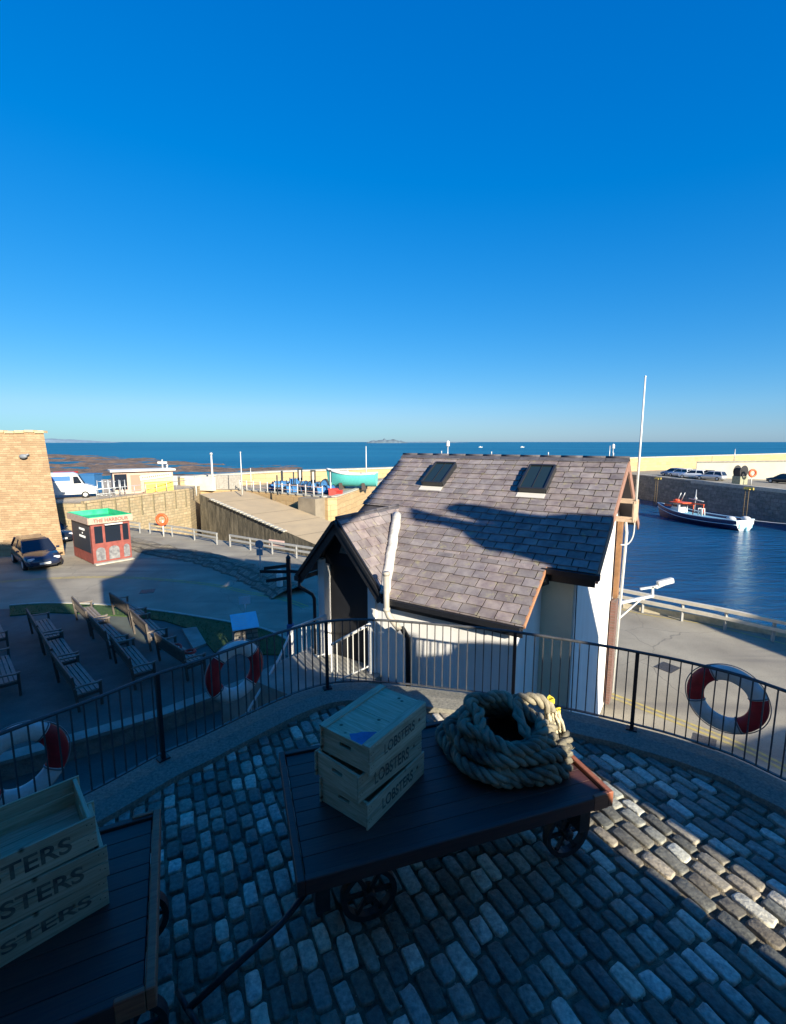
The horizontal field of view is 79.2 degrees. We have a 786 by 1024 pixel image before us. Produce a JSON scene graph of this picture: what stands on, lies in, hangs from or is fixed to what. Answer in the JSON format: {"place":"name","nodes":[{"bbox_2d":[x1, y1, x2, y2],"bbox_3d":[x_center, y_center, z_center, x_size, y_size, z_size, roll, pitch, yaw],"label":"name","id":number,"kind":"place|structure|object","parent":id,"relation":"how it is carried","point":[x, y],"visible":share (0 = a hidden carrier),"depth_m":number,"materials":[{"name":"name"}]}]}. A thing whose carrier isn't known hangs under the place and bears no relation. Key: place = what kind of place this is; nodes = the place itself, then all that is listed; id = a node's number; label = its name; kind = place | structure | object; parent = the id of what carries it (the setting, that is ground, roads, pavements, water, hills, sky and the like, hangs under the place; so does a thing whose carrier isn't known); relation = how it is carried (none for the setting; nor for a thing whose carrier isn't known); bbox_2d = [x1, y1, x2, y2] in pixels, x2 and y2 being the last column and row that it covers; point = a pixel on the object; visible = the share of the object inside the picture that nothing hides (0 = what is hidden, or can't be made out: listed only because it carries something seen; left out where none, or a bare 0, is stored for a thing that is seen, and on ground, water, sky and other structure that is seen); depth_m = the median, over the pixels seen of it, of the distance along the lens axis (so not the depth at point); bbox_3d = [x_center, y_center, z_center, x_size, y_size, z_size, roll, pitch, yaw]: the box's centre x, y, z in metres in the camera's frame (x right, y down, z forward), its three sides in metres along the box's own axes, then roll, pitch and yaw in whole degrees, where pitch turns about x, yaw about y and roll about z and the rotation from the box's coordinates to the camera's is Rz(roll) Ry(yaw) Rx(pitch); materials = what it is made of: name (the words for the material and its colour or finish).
{"place":"outdoors","nodes":[
{"label":"outdoors","id":0,"kind":"place"},
{"bbox_2d":[45,439,117,442],"bbox_3d":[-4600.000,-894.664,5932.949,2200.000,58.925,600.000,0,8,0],"label":"coast","id":1,"kind":"structure","parent":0,"point":[65,441],"depth_m":5790.68},
{"bbox_2d":[55,480,194,502],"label":"car park surface","id":2,"kind":"object","parent":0,"point":[77,498],"visible":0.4,"depth_m":41.30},
{"bbox_2d":[51,472,96,497],"bbox_3d":[-28.009,-2.224,39.878,5.248,2.140,1.640,-5,10,-32],"label":"delivery van","id":3,"kind":"object","parent":2,"relation":"on","point":[68,483],"visible":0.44,"depth_m":39.65,"materials":[{"name":"white paint"}]},
{"bbox_2d":[80,473,102,492],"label":"blue container","id":4,"kind":"object","parent":2,"relation":"on","point":[90,478],"visible":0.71,"depth_m":43.50,"materials":[{"name":"blue"}]},
{"bbox_2d":[96,480,125,495],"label":"metal trolley rack","id":5,"kind":"object","parent":2,"relation":"on","point":[102,481],"visible":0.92,"depth_m":41.31,"materials":[{"name":"metal"}]},
{"bbox_2d":[107,467,175,493],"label":"seafood stall","id":6,"kind":"object","parent":2,"relation":"on","point":[138,476],"visible":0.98,"depth_m":44.05,"materials":[{"name":"white paint"}]},
{"bbox_2d":[114,474,127,489],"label":"window","id":7,"kind":"structure","parent":6,"relation":"in","point":[121,477],"depth_m":43.06,"materials":[{"name":"black glass"}]},
{"bbox_2d":[130,475,140,490],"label":"door","id":8,"kind":"structure","parent":6,"relation":"in","point":[135,479],"depth_m":43.77,"materials":[{"name":"brown"}]},
{"bbox_2d":[56,479,201,536],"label":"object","id":9,"kind":"structure","parent":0,"point":[183,515],"depth_m":43.63,"materials":[{"name":"stone"}]},
{"bbox_2d":[81,488,188,514],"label":"terrace coping wall","id":10,"kind":"structure","parent":9,"relation":"on","point":[122,497],"depth_m":41.56,"materials":[{"name":"stone"}]},
{"bbox_2d":[96,480,185,498],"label":"terrace fence","id":11,"kind":"object","parent":10,"relation":"on","point":[176,485],"visible":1,"depth_m":41.81,"materials":[{"name":"metal"}]},
{"bbox_2d":[0,609,287,795],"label":"bench paving","id":12,"kind":"structure","parent":0,"point":[44,692],"depth_m":13.30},
{"bbox_2d":[0,625,9,649],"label":"park bench","id":13,"kind":"object","parent":12,"relation":"on","point":[4,635],"visible":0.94,"depth_m":15.48,"materials":[{"name":"brown wood"}]},
{"bbox_2d":[0,646,21,695],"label":"park bench","id":14,"kind":"object","parent":12,"relation":"on","point":[14,674],"visible":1,"depth_m":12.88,"materials":[{"name":"brown wood"}]},
{"bbox_2d":[25,608,61,652],"bbox_3d":[-11.905,3.940,16.204,0.683,0.956,2.215,-8,12,-44],"label":"park bench","id":15,"kind":"object","parent":12,"relation":"on","point":[36,624],"visible":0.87,"depth_m":16.21,"materials":[{"name":"brown wood"}]},
{"bbox_2d":[37,627,78,678],"bbox_3d":[-10.225,4.191,14.508,0.683,0.956,2.215,-8,12,-44],"label":"park bench","id":16,"kind":"object","parent":12,"relation":"on","point":[49,645],"visible":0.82,"depth_m":14.55,"materials":[{"name":"brown wood"}]},
{"bbox_2d":[50,651,103,712],"bbox_3d":[-8.544,4.441,12.813,2.215,0.956,0.683,8,12,43],"label":"park bench","id":17,"kind":"object","parent":12,"relation":"on","point":[66,674],"visible":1,"depth_m":12.56,"materials":[{"name":"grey wood"}]},
{"bbox_2d":[71,596,107,636],"bbox_3d":[-11.175,3.751,17.488,0.683,0.956,2.215,-8,12,-44],"label":"park bench","id":18,"kind":"object","parent":12,"relation":"on","point":[80,608],"visible":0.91,"depth_m":17.40,"materials":[{"name":"brown wood"}]},
{"bbox_2d":[87,613,128,658],"bbox_3d":[-9.460,4.006,15.758,0.683,0.956,2.215,-8,12,-44],"label":"park bench","id":19,"kind":"object","parent":12,"relation":"on","point":[102,631],"visible":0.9,"depth_m":15.61,"materials":[{"name":"brown wood"}]},
{"bbox_2d":[0,679,243,780],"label":"wall","id":20,"kind":"structure","parent":12,"relation":"on","point":[23,762],"depth_m":10.59,"materials":[{"name":"stone"}]},
{"bbox_2d":[109,592,146,627],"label":"park bench","id":21,"kind":"object","parent":12,"relation":"on","point":[121,604],"visible":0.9,"depth_m":17.85,"materials":[{"name":"brown wood"}]},
{"bbox_2d":[109,634,155,689],"bbox_3d":[-7.640,4.277,13.922,0.683,0.956,2.215,-8,11,-42],"label":"park bench","id":22,"kind":"object","parent":12,"relation":"on","point":[118,649],"visible":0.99,"depth_m":13.63,"materials":[{"name":"brown wood"}]},
{"bbox_2d":[129,608,167,650],"bbox_3d":[-8.357,3.935,16.240,0.683,0.956,1.949,-8,11,-42],"label":"park bench","id":23,"kind":"object","parent":12,"relation":"on","point":[145,625],"visible":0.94,"depth_m":15.95,"materials":[{"name":"brown wood"}]},
{"bbox_2d":[153,632,205,680],"bbox_3d":[-6.405,4.227,14.259,1.949,0.956,0.683,7,11,41],"label":"park bench","id":24,"kind":"object","parent":12,"relation":"on","point":[173,650],"visible":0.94,"depth_m":13.89,"materials":[{"name":"brown wood"}]},
{"bbox_2d":[182,627,205,648],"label":"stone slab","id":25,"kind":"structure","parent":12,"relation":"on","point":[194,637],"depth_m":16.38,"materials":[{"name":"stone"}]},
{"bbox_2d":[10,603,286,655],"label":"lawn","id":26,"kind":"structure","parent":0,"point":[216,639],"depth_m":17.93,"materials":[{"name":"green plant"}]},
{"bbox_2d":[9,602,286,639],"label":"lawn kerb","id":27,"kind":"structure","parent":26,"relation":"on","point":[260,627],"depth_m":18.91,"materials":[{"name":"concrete"}]},
{"bbox_2d":[47,454,307,479],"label":"rocky shore","id":28,"kind":"structure","parent":0,"point":[98,466],"depth_m":200.94,"materials":[{"name":"brown stone"}]},
{"bbox_2d":[230,611,258,646],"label":"information plinth","id":29,"kind":"structure","parent":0,"point":[245,625],"depth_m":15.57,"materials":[{"name":"metal"}]},
{"bbox_2d":[201,490,330,543],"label":"slipway","id":30,"kind":"structure","parent":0,"point":[254,505],"depth_m":42.16,"materials":[{"name":"concrete"}]},
{"bbox_2d":[209,498,286,531],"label":"slipway edge stones","id":31,"kind":"object","parent":30,"relation":"on","point":[245,513],"visible":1,"depth_m":40.65,"materials":[{"name":"white stone"}]},
{"bbox_2d":[201,482,379,520],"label":"quay","id":32,"kind":"structure","parent":0,"point":[351,502],"depth_m":47.19,"materials":[{"name":"stone"}]},
{"bbox_2d":[216,478,382,497],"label":"quay deck","id":33,"kind":"structure","parent":0,"point":[257,486],"depth_m":52.51,"materials":[{"name":"beige concrete"}]},
{"bbox_2d":[173,476,215,490],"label":"concrete wall","id":34,"kind":"structure","parent":33,"relation":"on","point":[206,483],"depth_m":51.21,"materials":[{"name":"beige concrete"}]},
{"bbox_2d":[216,475,240,488],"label":"concrete block","id":35,"kind":"structure","parent":33,"relation":"on","point":[227,481],"depth_m":51.78,"materials":[{"name":"beige concrete"}]},
{"bbox_2d":[284,486,298,492],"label":"lobster pot","id":36,"kind":"object","parent":33,"relation":"on","point":[293,489],"visible":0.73,"depth_m":47.44,"materials":[{"name":"blue plastic"}]},
{"bbox_2d":[238,479,382,497],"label":"quay edge coping","id":37,"kind":"object","parent":33,"relation":"on","point":[348,491],"visible":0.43,"depth_m":47.29,"materials":[{"name":"stone"}]},
{"bbox_2d":[239,480,322,496],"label":"quay fence","id":38,"kind":"object","parent":37,"relation":"on","point":[281,484],"visible":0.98,"depth_m":46.68,"materials":[{"name":"beige metal"}]},
{"bbox_2d":[310,470,315,484],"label":"net pole","id":39,"kind":"object","parent":33,"relation":"on","point":[313,476],"visible":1,"depth_m":44.54,"materials":[{"name":"white paint"}]},
{"bbox_2d":[314,486,327,494],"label":"lobster pot","id":40,"kind":"object","parent":33,"relation":"on","point":[319,490],"visible":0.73,"depth_m":46.63,"materials":[{"name":"blue plastic"}]},
{"bbox_2d":[326,453,377,489],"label":"boat","id":41,"kind":"object","parent":33,"relation":"on","point":[341,479],"visible":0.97,"depth_m":51.05,"materials":[{"name":"teal paint"}]},
{"bbox_2d":[298,496,324,518],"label":"quay end block","id":42,"kind":"structure","parent":0,"point":[314,506],"depth_m":43.44,"materials":[{"name":"concrete"}]},
{"bbox_2d":[367,439,406,442],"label":"island","id":43,"kind":"structure","parent":0,"point":[387,441],"depth_m":4093.45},
{"bbox_2d":[0,527,785,781],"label":"road","id":44,"kind":"structure","parent":0,"point":[761,659],"depth_m":18.27,"materials":[{"name":"grey asphalt"}]},
{"bbox_2d":[0,430,64,556],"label":"sandstone tower","id":45,"kind":"structure","parent":44,"relation":"on","point":[27,502],"depth_m":28.27,"materials":[{"name":"beige"}]},
{"bbox_2d":[10,534,61,570],"bbox_3d":[-20.100,2.193,26.701,4.058,1.460,2.000,7,11,41],"label":"parked car","id":46,"kind":"object","parent":44,"relation":"on","point":[34,550],"visible":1,"depth_m":26.01,"materials":[{"name":"blue paint"}]},
{"bbox_2d":[59,521,72,540],"bbox_3d":[-23.937,1.263,32.862,4.208,1.500,2.020,5,10,30],"label":"parked car","id":47,"kind":"object","parent":44,"relation":"on","point":[66,533],"visible":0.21,"depth_m":32.31,"materials":[{"name":"black paint"}]},
{"bbox_2d":[66,508,134,565],"bbox_3d":[-17.186,1.367,28.018,3.810,2.670,2.320,7,11,40],"label":"harbour kiosk","id":48,"kind":"object","parent":44,"relation":"on","point":[101,537],"visible":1,"depth_m":27.10,"materials":[{"name":"red wood"}]},
{"bbox_2d":[94,523,128,543],"bbox_3d":[-15.973,1.197,26.978,0.015,0.950,1.750,7,11,40],"label":"window","id":49,"kind":"structure","parent":48,"relation":"in","point":[112,532],"depth_m":26.95,"materials":[{"name":"black glass"}]},
{"bbox_2d":[8,576,307,607],"bbox_3d":[-12.098,3.543,22.513,17.852,0.001,2.933,1,9,9],"label":"road double yellow line","id":50,"kind":"object","parent":44,"relation":"on","point":[172,581],"visible":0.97,"depth_m":23.36,"materials":[{"name":"yellow paint"}]},
{"bbox_2d":[155,513,167,536],"bbox_3d":[-16.642,0.941,34.267,0.924,1.727,0.258,0,8,0],"label":"lifebuoy station","id":51,"kind":"object","parent":44,"relation":"on","point":[162,524],"visible":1,"depth_m":34.13,"materials":[{"name":"orange paint"}]},
{"bbox_2d":[149,523,217,544],"bbox_3d":[-14.951,1.508,33.737,7.719,0.860,0.278,5,10,31],"label":"guard rail","id":52,"kind":"object","parent":44,"relation":"on","point":[194,530],"visible":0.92,"depth_m":33.52,"materials":[{"name":"metal"}]},
{"bbox_2d":[130,536,304,599],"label":"stone bank","id":53,"kind":"structure","parent":44,"relation":"on","point":[247,574],"depth_m":26.05,"materials":[{"name":"grey stone"}]},
{"bbox_2d":[239,596,250,611],"bbox_3d":[-5.690,3.697,18.262,0.420,0.950,0.045,-3,9,-20],"label":"notice board","id":54,"kind":"object","parent":44,"relation":"on","point":[244,600],"visible":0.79,"depth_m":18.20,"materials":[{"name":"metal"}]},
{"bbox_2d":[255,540,262,579],"bbox_3d":[-6.410,2.404,22.924,0.400,2.147,0.101,0,8,0],"label":"road sign","id":55,"kind":"object","parent":44,"relation":"on","point":[259,545],"visible":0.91,"depth_m":22.79,"materials":[{"name":"metal"}]},
{"bbox_2d":[222,653,296,726],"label":"stone steps","id":56,"kind":"structure","parent":44,"relation":"on","point":[234,709],"depth_m":9.65,"materials":[{"name":"stone"}]},
{"bbox_2d":[244,630,293,716],"bbox_3d":[-2.377,3.497,9.311,0.053,1.701,2.082,2,9,11],"label":"stair handrail","id":57,"kind":"object","parent":56,"relation":"on","point":[271,671],"visible":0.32,"depth_m":9.67,"materials":[{"name":"white metal"}]},
{"bbox_2d":[293,614,326,656],"bbox_3d":[-1.768,2.764,10.011,1.005,1.466,0.048,5,10,32],"label":"stair handrail","id":58,"kind":"object","parent":56,"relation":"on","point":[317,618],"visible":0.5,"depth_m":9.91,"materials":[{"name":"white metal"}]},
{"bbox_2d":[229,534,312,557],"bbox_3d":[-7.353,2.202,29.037,8.029,0.860,0.169,5,10,32],"label":"guard rail","id":59,"kind":"object","parent":44,"relation":"on","point":[271,545],"visible":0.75,"depth_m":28.95,"materials":[{"name":"metal"}]},
{"bbox_2d":[260,554,297,653],"bbox_3d":[-3.263,2.950,15.030,1.927,3.271,0.419,0,8,0],"label":"fingerpost","id":60,"kind":"object","parent":44,"relation":"on","point":[288,571],"visible":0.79,"depth_m":14.94,"materials":[{"name":"black metal"}]},
{"bbox_2d":[250,451,639,717],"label":"slate roofed house","id":61,"kind":"structure","parent":44,"relation":"on","point":[528,543],"depth_m":9.11,"materials":[{"name":"paint"}]},
{"bbox_2d":[325,537,367,663],"bbox_3d":[-0.851,1.628,9.578,1.100,2.860,0.240,5,10,33],"label":"porch door","id":62,"kind":"structure","parent":61,"relation":"in","point":[349,592],"depth_m":9.66,"materials":[{"name":"paint"}]},
{"bbox_2d":[331,623,370,684],"bbox_3d":[-0.723,2.486,8.080,0.881,1.440,0.048,6,10,33],"label":"stair handrail","id":63,"kind":"object","parent":61,"relation":"on","point":[352,633],"visible":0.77,"depth_m":8.03,"materials":[{"name":"white metal"}]},
{"bbox_2d":[621,375,646,545],"bbox_3d":[4.971,-1.024,9.838,0.346,3.508,0.068,-2,9,-16],"label":"flagpole","id":64,"kind":"object","parent":61,"relation":"attached to","point":[638,470],"visible":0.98,"depth_m":9.83,"materials":[{"name":"white metal"}]},
{"bbox_2d":[620,577,673,617],"bbox_3d":[6.748,2.295,12.671,1.390,1.122,0.130,0,8,0],"label":"security camera","id":65,"kind":"object","parent":61,"relation":"attached to","point":[664,582],"visible":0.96,"depth_m":12.63,"materials":[{"name":"white paint"}]},
{"bbox_2d":[654,662,679,672],"bbox_3d":[8.354,4.733,14.463,0.600,0.010,0.500,-6,10,-34],"label":"drain cover","id":66,"kind":"object","parent":44,"relation":"on","point":[663,666],"visible":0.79,"depth_m":14.45,"materials":[{"name":"metal"}]},
{"bbox_2d":[611,693,785,771],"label":"road yellow line","id":67,"kind":"object","parent":44,"relation":"on","point":[759,757],"visible":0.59,"depth_m":11.22,"materials":[{"name":"yellow paint"}]},
{"bbox_2d":[617,588,785,641],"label":"guard rail","id":68,"kind":"object","parent":44,"relation":"on","point":[725,617],"visible":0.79,"depth_m":17.45,"materials":[{"name":"beige paint"}]},
{"bbox_2d":[622,609,784,643],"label":"quay edge line","id":69,"kind":"object","parent":44,"relation":"on","point":[705,624],"visible":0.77,"depth_m":17.86,"materials":[{"name":"white paint"}]},
{"bbox_2d":[623,602,785,637],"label":"quay upstand","id":70,"kind":"object","parent":44,"relation":"on","point":[676,614],"visible":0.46,"depth_m":18.17,"materials":[{"name":"yellow concrete"}]},
{"bbox_2d":[692,733,716,749],"bbox_3d":[7.144,5.259,10.903,0.450,0.010,0.450,7,11,38],"label":"drain cover","id":71,"kind":"object","parent":44,"relation":"on","point":[703,739],"visible":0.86,"depth_m":10.91,"materials":[{"name":"metal"}]},
{"bbox_2d":[0,0,785,441],"label":"sky","id":72,"kind":"structure","parent":0,"point":[221,220],"materials":[{"name":"blue"}]},
{"bbox_2d":[45,442,785,478],"bbox_3d":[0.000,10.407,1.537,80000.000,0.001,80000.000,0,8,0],"label":"sea","id":73,"kind":"structure","parent":0,"point":[318,455],"depth_m":585.63,"materials":[{"name":"liquid"}]},
{"bbox_2d":[177,453,785,485],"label":"sea wall","id":74,"kind":"structure","parent":73,"relation":"in","point":[662,463],"depth_m":101.98,"materials":[{"name":"stone"}]},
{"bbox_2d":[98,704,785,1023],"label":"cobbles","id":75,"kind":"object","parent":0,"point":[762,996],"visible":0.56,"depth_m":3.64,"materials":[{"name":"stone"}]},
{"bbox_2d":[0,809,168,1023],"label":"luggage trolley","id":76,"kind":"object","parent":75,"relation":"on","point":[90,969],"visible":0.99,"depth_m":2.62,"materials":[{"name":"brown wood"}]},
{"bbox_2d":[0,876,109,967],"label":"wooden crate","id":77,"kind":"object","parent":76,"relation":"on","point":[26,934],"visible":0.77,"depth_m":2.70,"materials":[{"name":"brown wood"}]},
{"bbox_2d":[0,800,109,929],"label":"wooden crate","id":78,"kind":"object","parent":77,"relation":"on","point":[50,886],"visible":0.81,"depth_m":2.70,"materials":[{"name":"brown wood"}]},
{"bbox_2d":[0,775,97,893],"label":"wooden crate","id":79,"kind":"object","parent":78,"relation":"on","point":[46,829],"visible":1,"depth_m":2.86,"materials":[{"name":"brown wood"}]},
{"bbox_2d":[175,717,612,1023],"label":"luggage trolley","id":80,"kind":"object","parent":75,"relation":"on","point":[442,805],"visible":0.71,"depth_m":3.59,"materials":[{"name":"brown wood"}]},
{"bbox_2d":[319,751,423,830],"bbox_3d":[-0.157,2.156,3.886,0.493,0.205,0.760,6,10,36],"label":"wooden crate","id":81,"kind":"object","parent":80,"relation":"on","point":[371,810],"visible":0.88,"depth_m":3.66,"materials":[{"name":"brown wood"}]},
{"bbox_2d":[314,731,421,803],"bbox_3d":[-0.188,1.949,3.861,0.483,0.205,0.760,7,11,40],"label":"wooden crate","id":82,"kind":"object","parent":81,"relation":"on","point":[357,784],"visible":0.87,"depth_m":3.64,"materials":[{"name":"brown wood"}]},
{"bbox_2d":[319,684,425,776],"bbox_3d":[-0.146,1.729,3.847,0.503,0.229,0.770,6,10,36],"label":"wooden crate","id":83,"kind":"object","parent":82,"relation":"on","point":[373,730],"visible":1,"depth_m":3.69,"materials":[{"name":"brown wood"}]},
{"bbox_2d":[435,689,572,789],"bbox_3d":[1.028,1.927,4.351,1.266,0.542,1.177,0,8,0],"label":"rope coil","id":84,"kind":"object","parent":80,"relation":"on","point":[540,754],"visible":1,"depth_m":4.03,"materials":[{"name":"beige fabric"}]},
{"bbox_2d":[84,683,785,826],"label":"terrace kerb","id":85,"kind":"structure","parent":75,"relation":"on","point":[130,791],"depth_m":5.51,"materials":[{"name":"concrete"}]},
{"bbox_2d":[0,618,785,804],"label":"terrace railing","id":86,"kind":"object","parent":85,"relation":"on","point":[163,755],"visible":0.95,"depth_m":5.69,"materials":[{"name":"metal"}]},
{"bbox_2d":[0,720,70,805],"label":"lifebuoy","id":87,"kind":"object","parent":86,"relation":"attached to","point":[20,735],"visible":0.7,"depth_m":4.44,"materials":[{"name":"grey plastic"}]},
{"bbox_2d":[204,639,263,703],"bbox_3d":[-1.990,2.006,5.994,0.131,0.819,0.819,8,11,42],"label":"lifebuoy","id":88,"kind":"object","parent":86,"relation":"attached to","point":[216,679],"visible":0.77,"depth_m":5.92,"materials":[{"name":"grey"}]},
{"bbox_2d":[685,663,771,734],"bbox_3d":[3.750,2.102,5.346,0.814,0.814,0.131,8,11,43],"label":"lifebuoy","id":89,"kind":"object","parent":86,"relation":"attached to","point":[717,718],"visible":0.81,"depth_m":5.30,"materials":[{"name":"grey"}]},
{"bbox_2d":[149,716,780,1019],"bbox_3d":[0.086,3.104,3.628,9.017,0.011,5.684,0,8,0],"label":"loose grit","id":90,"kind":"object","parent":75,"relation":"on","point":[482,917],"visible":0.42,"depth_m":3.61,"materials":[{"name":"gravel"}]},
{"bbox_2d":[618,498,785,627],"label":"harbour water","id":91,"kind":"structure","parent":0,"point":[743,571],"depth_m":41.44,"materials":[{"name":"blue liquid"}]},
{"bbox_2d":[657,489,785,530],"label":"fishing boat","id":92,"kind":"object","parent":91,"relation":"on","point":[677,509],"visible":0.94,"depth_m":61.57,"materials":[{"name":"white"}]},
{"bbox_2d":[631,469,785,488],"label":"quay deck","id":93,"kind":"structure","parent":0,"point":[765,483],"depth_m":77.06,"materials":[{"name":"beige concrete"}]},
{"bbox_2d":[668,468,692,475],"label":"car","id":94,"kind":"object","parent":93,"relation":"on","point":[676,472],"visible":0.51,"depth_m":84.74,"materials":[{"name":"white paint"}]},
{"bbox_2d":[678,470,705,477],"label":"car","id":95,"kind":"object","parent":93,"relation":"on","point":[691,473],"visible":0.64,"depth_m":80.73,"materials":[{"name":"white paint"}]},
{"bbox_2d":[695,471,726,480],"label":"car","id":96,"kind":"object","parent":93,"relation":"on","point":[718,475],"visible":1,"depth_m":76.72,"materials":[{"name":"silver metal"}]},
{"bbox_2d":[639,474,785,493],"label":"quay coping","id":97,"kind":"object","parent":93,"relation":"on","point":[769,489],"visible":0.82,"depth_m":69.26,"materials":[{"name":"stone"}]},
{"bbox_2d":[732,465,747,484],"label":"quay winch","id":98,"kind":"object","parent":93,"relation":"on","point":[739,476],"visible":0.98,"depth_m":69.80,"materials":[{"name":"metal"}]},
{"bbox_2d":[696,460,785,479],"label":"parapet wall","id":99,"kind":"structure","parent":93,"relation":"on","point":[768,469],"depth_m":79.69,"materials":[{"name":"stone"}]},
{"bbox_2d":[766,473,785,482],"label":"car","id":100,"kind":"object","parent":93,"relation":"on","point":[780,478],"visible":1,"depth_m":71.61,"materials":[{"name":"black paint"}]},
{"bbox_2d":[632,475,785,524],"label":"quay","id":101,"kind":"structure","parent":0,"point":[766,506],"depth_m":70.67,"materials":[{"name":"stone"}]},
{"bbox_2d":[742,487,753,516],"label":"quay ladder","id":102,"kind":"object","parent":101,"relation":"attached to","point":[748,488],"visible":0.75,"depth_m":61.05,"materials":[{"name":"orange"}]},
{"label":"basin floor","id":103,"kind":"structure","parent":0,"visible":0},
{"bbox_2d":[199,494,314,555],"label":"slipway wall","id":104,"kind":"structure","parent":103,"relation":"on","point":[223,522],"depth_m":42.26,"materials":[{"name":"brown wood"}]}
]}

